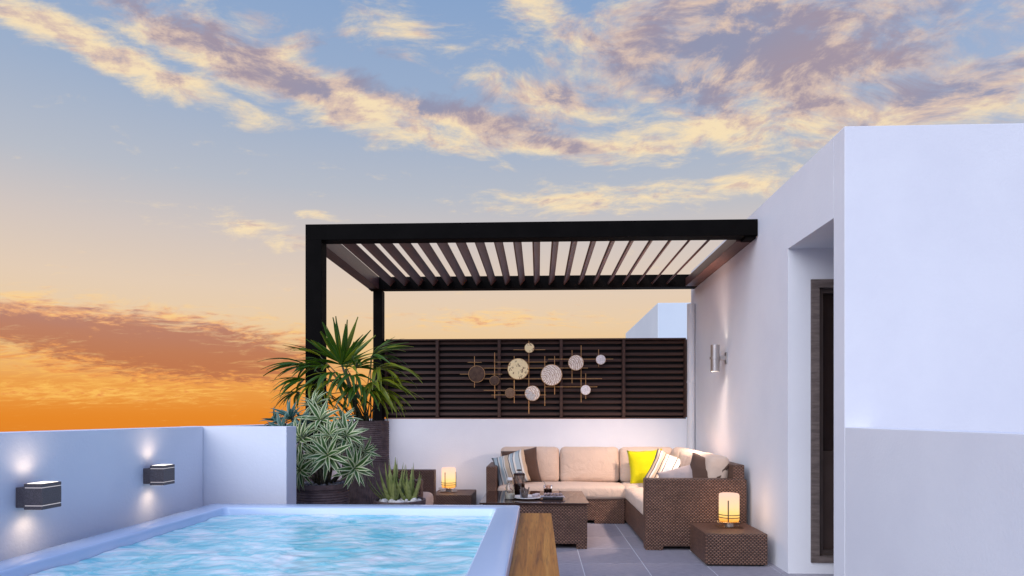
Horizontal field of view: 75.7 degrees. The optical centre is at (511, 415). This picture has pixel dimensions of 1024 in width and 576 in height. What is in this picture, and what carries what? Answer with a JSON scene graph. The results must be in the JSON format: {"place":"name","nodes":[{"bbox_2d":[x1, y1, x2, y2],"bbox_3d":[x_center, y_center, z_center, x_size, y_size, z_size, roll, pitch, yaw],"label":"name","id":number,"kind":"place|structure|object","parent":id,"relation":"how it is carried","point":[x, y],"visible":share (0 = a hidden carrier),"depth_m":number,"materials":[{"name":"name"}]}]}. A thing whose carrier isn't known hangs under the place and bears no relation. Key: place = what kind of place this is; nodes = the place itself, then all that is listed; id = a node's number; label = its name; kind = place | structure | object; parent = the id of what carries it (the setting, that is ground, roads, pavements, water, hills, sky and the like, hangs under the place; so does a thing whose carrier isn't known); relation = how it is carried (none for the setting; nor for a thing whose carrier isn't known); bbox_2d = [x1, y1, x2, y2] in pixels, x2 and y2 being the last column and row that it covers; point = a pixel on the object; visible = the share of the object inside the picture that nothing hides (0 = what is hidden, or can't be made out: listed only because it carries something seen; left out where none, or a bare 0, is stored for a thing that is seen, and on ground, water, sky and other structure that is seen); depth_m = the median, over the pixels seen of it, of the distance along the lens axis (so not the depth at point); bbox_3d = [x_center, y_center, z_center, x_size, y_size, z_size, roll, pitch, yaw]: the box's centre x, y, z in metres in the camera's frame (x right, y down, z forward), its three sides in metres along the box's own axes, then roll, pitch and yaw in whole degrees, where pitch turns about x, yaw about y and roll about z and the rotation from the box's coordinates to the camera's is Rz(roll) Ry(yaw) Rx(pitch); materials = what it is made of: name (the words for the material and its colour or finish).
{"place":"outdoors","nodes":[
{"label":"outdoors","id":0,"kind":"place"},
{"bbox_2d":[261,397,313,460],"bbox_3d":[-1.852,0.125,5.347,0.513,0.562,0.518,0,0,2],"label":"leafy plant","id":1,"kind":"object","parent":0,"point":[289,414],"visible":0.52,"depth_m":5.33,"materials":[{"name":"green plant"}]},
{"bbox_2d":[0,0,1023,431],"label":"sky","id":2,"kind":"structure","parent":0,"point":[165,165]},
{"bbox_2d":[626,303,688,418],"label":"neighbour building","id":3,"kind":"structure","parent":0,"point":[663,320],"depth_m":14.08,"materials":[{"name":"white paint"}]},
{"bbox_2d":[556,520,833,575],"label":"terrace floor","id":4,"kind":"structure","parent":0,"point":[615,550],"depth_m":5.43,"materials":[{"name":"tile"}]},
{"bbox_2d":[0,423,341,560],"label":"parapet wall","id":5,"kind":"structure","parent":4,"relation":"on","point":[98,473],"depth_m":3.54,"materials":[{"name":"paint"}]},
{"bbox_2d":[16,481,60,509],"bbox_3d":[-2.026,0.339,2.815,0.124,0.111,0.112,0,0,2],"label":"wall light","id":6,"kind":"object","parent":5,"relation":"attached to","point":[43,495],"visible":1,"depth_m":2.77,"materials":[{"name":"black metal"}]},
{"bbox_2d":[143,464,174,484],"bbox_3d":[-1.990,0.330,3.709,0.124,0.111,0.112,0,0,2],"label":"wall light","id":7,"kind":"object","parent":5,"relation":"attached to","point":[161,474],"visible":1,"depth_m":3.67,"materials":[{"name":"black"}]},
{"bbox_2d":[0,504,559,575],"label":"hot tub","id":8,"kind":"object","parent":4,"relation":"on","point":[515,542],"visible":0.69,"depth_m":3.17,"materials":[{"name":"plastic"}]},
{"bbox_2d":[28,515,491,575],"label":"water","id":9,"kind":"structure","parent":8,"relation":"in","point":[298,545],"depth_m":2.95,"materials":[{"name":"blue liquid"}]},
{"bbox_2d":[296,480,351,503],"bbox_3d":[-1.420,0.845,4.931,0.428,0.711,0.428,0,0,2],"label":"planter","id":10,"kind":"object","parent":4,"relation":"on","point":[337,492],"visible":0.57,"depth_m":4.76,"materials":[{"name":"wicker"}]},
{"bbox_2d":[294,390,380,491],"bbox_3d":[-1.336,0.178,4.853,0.710,0.759,0.577,0,0,2],"label":"dracaena plant","id":11,"kind":"object","parent":10,"relation":"in","point":[330,446],"visible":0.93,"depth_m":4.76,"materials":[{"name":"green plant"}]},
{"bbox_2d":[342,421,388,503],"bbox_3d":[-1.284,0.621,5.776,0.410,1.158,0.410,0,0,2],"label":"planter","id":12,"kind":"object","parent":4,"relation":"on","point":[378,431],"visible":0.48,"depth_m":5.61,"materials":[{"name":"ceramic"}]},
{"bbox_2d":[258,316,422,420],"bbox_3d":[-1.448,-0.382,5.670,1.404,0.972,0.936,0,0,2],"label":"fan palm","id":13,"kind":"object","parent":12,"relation":"in","point":[344,354],"visible":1,"depth_m":5.60,"materials":[{"name":"green plant"}]},
{"bbox_2d":[373,496,425,504],"bbox_3d":[-0.847,0.904,4.958,0.394,0.593,0.394,0,0,2],"label":"planter","id":14,"kind":"object","parent":4,"relation":"on","point":[417,501],"visible":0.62,"depth_m":4.85,"materials":[{"name":"ceramic"}]},
{"bbox_2d":[365,457,420,500],"bbox_3d":[-0.886,0.488,4.951,0.425,0.365,0.252,0,0,-18],"label":"aloe plant","id":15,"kind":"object","parent":14,"relation":"on","point":[396,491],"visible":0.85,"depth_m":4.92,"materials":[{"name":"green plant"}]},
{"bbox_2d":[391,469,435,504],"bbox_3d":[-1.209,0.799,6.554,0.798,0.743,0.780,0,0,2],"label":"armchair","id":16,"kind":"object","parent":4,"relation":"on","point":[427,490],"visible":0.09,"depth_m":6.81,"materials":[{"name":"wicker"}]},
{"bbox_2d":[436,489,475,504],"bbox_3d":[-0.674,1.048,7.753,0.460,0.305,0.580,0,0,2],"label":"side table","id":17,"kind":"object","parent":4,"relation":"on","point":[463,497],"visible":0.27,"depth_m":7.47,"materials":[{"name":"wicker"}]},
{"bbox_2d":[438,467,456,491],"bbox_3d":[-0.753,0.751,7.777,0.210,0.287,0.178,0,0,2],"label":"table lamp","id":18,"kind":"object","parent":17,"relation":"on","point":[448,482],"visible":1,"depth_m":7.71,"materials":[{"name":"yellow glass"}]},
{"bbox_2d":[349,419,686,504],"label":"boundary wall","id":19,"kind":"structure","parent":4,"relation":"on","point":[468,449],"depth_m":8.14,"materials":[{"name":"paint"}]},
{"bbox_2d":[385,338,686,418],"bbox_3d":[0.278,-0.461,8.156,3.736,0.988,0.098,0,0,2],"label":"slatted screen","id":20,"kind":"object","parent":19,"relation":"on","point":[644,378],"visible":0.91,"depth_m":8.16,"materials":[{"name":"brown wood"}]},
{"bbox_2d":[468,343,605,400],"bbox_3d":[0.296,-0.476,8.061,1.877,0.898,0.055,0,0,2],"label":"wall art","id":21,"kind":"object","parent":20,"relation":"attached to","point":[518,369],"depth_m":8.05,"materials":[{"name":"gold metal"}]},
{"bbox_2d":[305,219,757,477],"bbox_3d":[0.191,-0.253,6.940,3.968,2.905,2.325,0,0,2],"label":"pergola","id":22,"kind":"object","parent":4,"relation":"on","point":[323,242],"visible":0.94,"depth_m":6.12,"materials":[{"name":"black metal"}]},
{"bbox_2d":[479,491,588,548],"bbox_3d":[0.217,0.992,6.411,0.990,0.417,0.960,0,0,2],"label":"coffee table","id":23,"kind":"object","parent":4,"relation":"on","point":[568,512],"visible":0.58,"depth_m":5.94,"materials":[{"name":"wicker"}]},
{"bbox_2d":[505,477,514,499],"bbox_3d":[-0.019,0.680,6.196,0.094,0.203,0.094,0,0,2],"label":"milk bottle","id":24,"kind":"object","parent":23,"relation":"on","point":[509,496],"visible":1,"depth_m":6.18,"materials":[{"name":"clear glass"}]},
{"bbox_2d":[509,469,524,494],"bbox_3d":[0.057,0.654,6.509,0.149,0.256,0.118,0,0,24],"label":"french press","id":25,"kind":"object","parent":23,"relation":"on","point":[517,486],"visible":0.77,"depth_m":6.46,"materials":[{"name":"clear glass"}]},
{"bbox_2d":[514,494,542,499],"bbox_3d":[0.151,0.772,6.259,0.300,0.019,0.300,0,0,2],"label":"serving plate","id":26,"kind":"object","parent":23,"relation":"on","point":[528,498],"visible":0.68,"depth_m":6.18,"materials":[{"name":"ceramic"}]},
{"bbox_2d":[520,487,529,497],"bbox_3d":[0.119,0.720,6.194,0.095,0.107,0.097,0,0,2],"label":"drinking glass","id":27,"kind":"object","parent":26,"relation":"on","point":[523,492],"visible":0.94,"depth_m":6.19,"materials":[{"name":"clear glass"}]},
{"bbox_2d":[544,482,551,492],"bbox_3d":[0.358,0.714,6.591,0.092,0.136,0.087,0,0,2],"label":"coffee glass","id":28,"kind":"object","parent":23,"relation":"on","point":[547,490],"visible":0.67,"depth_m":6.57,"materials":[{"name":"clear glass"}]},
{"bbox_2d":[541,495,564,499],"bbox_3d":[0.385,0.766,6.210,0.230,0.032,0.120,0,0,2],"label":"snack tray","id":29,"kind":"object","parent":23,"relation":"on","point":[552,497],"visible":0.99,"depth_m":6.15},
{"bbox_2d":[486,446,746,549],"bbox_3d":[0.913,0.779,6.981,2.435,0.841,2.175,0,0,2],"label":"corner sofa","id":30,"kind":"object","parent":4,"relation":"on","point":[656,513],"visible":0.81,"depth_m":6.83,"materials":[{"name":"wicker"}]},
{"bbox_2d":[492,448,530,486],"bbox_3d":[-0.012,0.612,7.560,0.405,0.409,0.207,-17,-24,12],"label":"throw pillow","id":31,"kind":"object","parent":30,"relation":"on","point":[509,465],"visible":0.83,"depth_m":7.48,"materials":[{"name":"fabric"}]},
{"bbox_2d":[500,446,541,481],"bbox_3d":[0.108,0.590,7.690,0.436,0.437,0.196,-7,-16,-4],"label":"throw pillow","id":32,"kind":"object","parent":30,"relation":"on","point":[531,459],"visible":0.35,"depth_m":7.65,"materials":[{"name":"brown fabric"}]},
{"bbox_2d":[627,448,661,483],"bbox_3d":[1.539,0.584,7.543,0.411,0.418,0.172,-3,-14,0],"label":"throw pillow","id":33,"kind":"object","parent":30,"relation":"on","point":[640,462],"visible":0.56,"depth_m":7.50,"materials":[{"name":"yellow fabric"}]},
{"bbox_2d":[644,449,679,477],"bbox_3d":[1.689,0.601,7.139,0.407,0.403,0.168,23,-16,19],"label":"throw pillow","id":34,"kind":"object","parent":30,"relation":"on","point":[662,462],"visible":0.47,"depth_m":7.12,"materials":[{"name":"fabric"}]},
{"bbox_2d":[657,464,692,477],"bbox_3d":[1.596,0.652,6.220,0.382,0.380,0.214,-19,-36,17],"label":"throw pillow","id":35,"kind":"object","parent":30,"relation":"on","point":[683,472],"visible":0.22,"depth_m":6.21,"materials":[{"name":"white fabric"}]},
{"bbox_2d":[690,452,728,477],"bbox_3d":[1.796,0.580,6.153,0.405,0.400,0.177,20,0,45],"label":"throw pillow","id":36,"kind":"object","parent":30,"relation":"on","point":[698,465],"visible":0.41,"depth_m":6.15,"materials":[{"name":"brown fabric"}]},
{"bbox_2d":[690,523,767,565],"bbox_3d":[1.801,1.069,5.517,0.490,0.262,0.545,0,0,2],"label":"side table","id":37,"kind":"object","parent":4,"relation":"on","point":[711,544],"visible":1,"depth_m":5.25,"materials":[{"name":"wicker"}]},
{"bbox_2d":[714,492,743,528],"bbox_3d":[1.824,0.794,5.551,0.210,0.287,0.178,0,0,2],"label":"table lamp","id":38,"kind":"object","parent":37,"relation":"on","point":[729,514],"visible":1,"depth_m":5.49,"materials":[{"name":"yellow glass"}]},
{"bbox_2d":[845,427,1023,575],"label":"parapet wall","id":39,"kind":"structure","parent":4,"relation":"on","point":[926,502],"depth_m":3.17,"materials":[{"name":"paint"}]},
{"bbox_2d":[691,123,1023,575],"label":"house","id":40,"kind":"structure","parent":0,"point":[870,276],"depth_m":4.09,"materials":[{"name":"paint"}]},
{"bbox_2d":[687,303,694,449],"bbox_3d":[2.170,-0.080,7.987,0.100,2.560,0.100,0,0,2],"label":"drain pipe","id":41,"kind":"object","parent":40,"relation":"attached to","point":[690,375],"visible":0.55,"depth_m":7.95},
{"bbox_2d":[710,344,726,371],"bbox_3d":[2.084,-0.585,6.662,0.167,0.268,0.106,0,0,2],"label":"wall sconce","id":42,"kind":"object","parent":40,"relation":"attached to","point":[715,358],"depth_m":6.63,"materials":[{"name":"silver metal"}]},
{"bbox_2d":[774,248,833,573],"bbox_3d":[3.908,0.112,5.097,3.600,2.775,0.300,0,0,2],"label":"door frame","id":43,"kind":"structure","parent":40,"relation":"in","point":[794,269],"depth_m":5.02,"materials":[{"name":"paint"}]},
{"bbox_2d":[811,279,833,562],"bbox_3d":[2.715,0.038,5.054,0.876,2.153,0.142,0,0,2],"label":"door","id":44,"kind":"structure","parent":40,"relation":"in","point":[822,290],"depth_m":5.04,"materials":[{"name":"brown wood"}]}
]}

